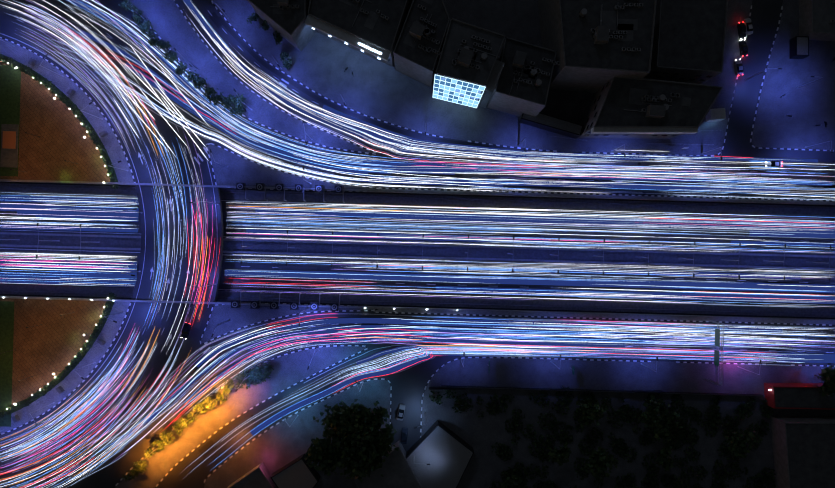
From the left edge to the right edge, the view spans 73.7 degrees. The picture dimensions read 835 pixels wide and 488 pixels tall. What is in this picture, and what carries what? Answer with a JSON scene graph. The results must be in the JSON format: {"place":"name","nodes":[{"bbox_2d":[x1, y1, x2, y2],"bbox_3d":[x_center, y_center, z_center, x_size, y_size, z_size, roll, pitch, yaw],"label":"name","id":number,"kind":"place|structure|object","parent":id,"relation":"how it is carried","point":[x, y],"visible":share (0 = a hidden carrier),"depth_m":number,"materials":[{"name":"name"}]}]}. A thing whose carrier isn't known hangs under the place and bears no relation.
{"place":"outdoors","nodes":[
{"label":"outdoors","id":0,"kind":"place"},
{"bbox_2d":[0,0,834,487],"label":"light trails","id":1,"kind":"object","parent":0,"point":[474,336],"visible":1,"depth_m":155.06,"materials":[{"name":"white"}]},
{"bbox_2d":[0,0,834,487],"bbox_3d":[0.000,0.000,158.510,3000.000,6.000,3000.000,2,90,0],"label":"road","id":2,"kind":"structure","parent":0,"point":[408,386],"depth_m":155.51,"materials":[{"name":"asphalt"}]},
{"bbox_2d":[0,0,222,487],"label":"roundabout road","id":3,"kind":"structure","parent":2,"relation":"on","point":[10,24],"depth_m":155.51,"materials":[{"name":"grey asphalt"}]},
{"bbox_2d":[0,3,834,472],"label":"road markings","id":4,"kind":"object","parent":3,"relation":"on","point":[402,185],"visible":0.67,"depth_m":155.50,"materials":[{"name":"paint"}]},
{"bbox_2d":[0,0,834,487],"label":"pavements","id":5,"kind":"structure","parent":2,"relation":"on","point":[48,350],"depth_m":155.38,"materials":[{"name":"grey concrete"}]},
{"bbox_2d":[0,58,109,422],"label":"island furniture","id":6,"kind":"object","parent":5,"relation":"on","point":[9,145],"visible":0.9,"depth_m":154.97,"materials":[{"name":"grey metal"}]},
{"bbox_2d":[0,0,834,487],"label":"vegetation","id":7,"kind":"object","parent":5,"relation":"on","point":[366,444],"visible":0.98,"depth_m":152.40,"materials":[{"name":"green plant"}]},
{"bbox_2d":[0,179,834,321],"bbox_3d":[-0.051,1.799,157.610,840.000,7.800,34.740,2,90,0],"label":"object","id":8,"kind":"object","parent":2,"relation":"on","point":[298,192],"visible":0.9,"depth_m":161.01,"materials":[{"name":"concrete"}]},
{"bbox_2d":[0,0,832,464],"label":"street lamps","id":9,"kind":"object","parent":8,"relation":"on","point":[378,234],"visible":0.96,"depth_m":151.62,"materials":[{"name":"silver metal"}]},
{"bbox_2d":[0,0,834,487],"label":"kerbs","id":10,"kind":"structure","parent":2,"relation":"on","point":[414,188],"depth_m":155.35,"materials":[{"name":"grey concrete"}]},
{"bbox_2d":[181,18,834,443],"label":"vehicles","id":11,"kind":"object","parent":2,"relation":"on","point":[745,28],"visible":0.92,"depth_m":154.60,"materials":[{"name":"grey paint"}]},
{"bbox_2d":[227,0,834,487],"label":"buildings","id":12,"kind":"structure","parent":2,"relation":"on","point":[643,68],"depth_m":143.51,"materials":[{"name":"paint"}]},
{"bbox_2d":[432,74,485,107],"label":"glass curtain wall","id":13,"kind":"structure","parent":12,"relation":"attached to","point":[457,91],"depth_m":143.21,"materials":[{"name":"blue"}]},
{"bbox_2d":[429,130,763,395],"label":"gantry and signs","id":14,"kind":"object","parent":2,"relation":"on","point":[716,352],"visible":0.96,"depth_m":153.93,"materials":[{"name":"silver metal"}]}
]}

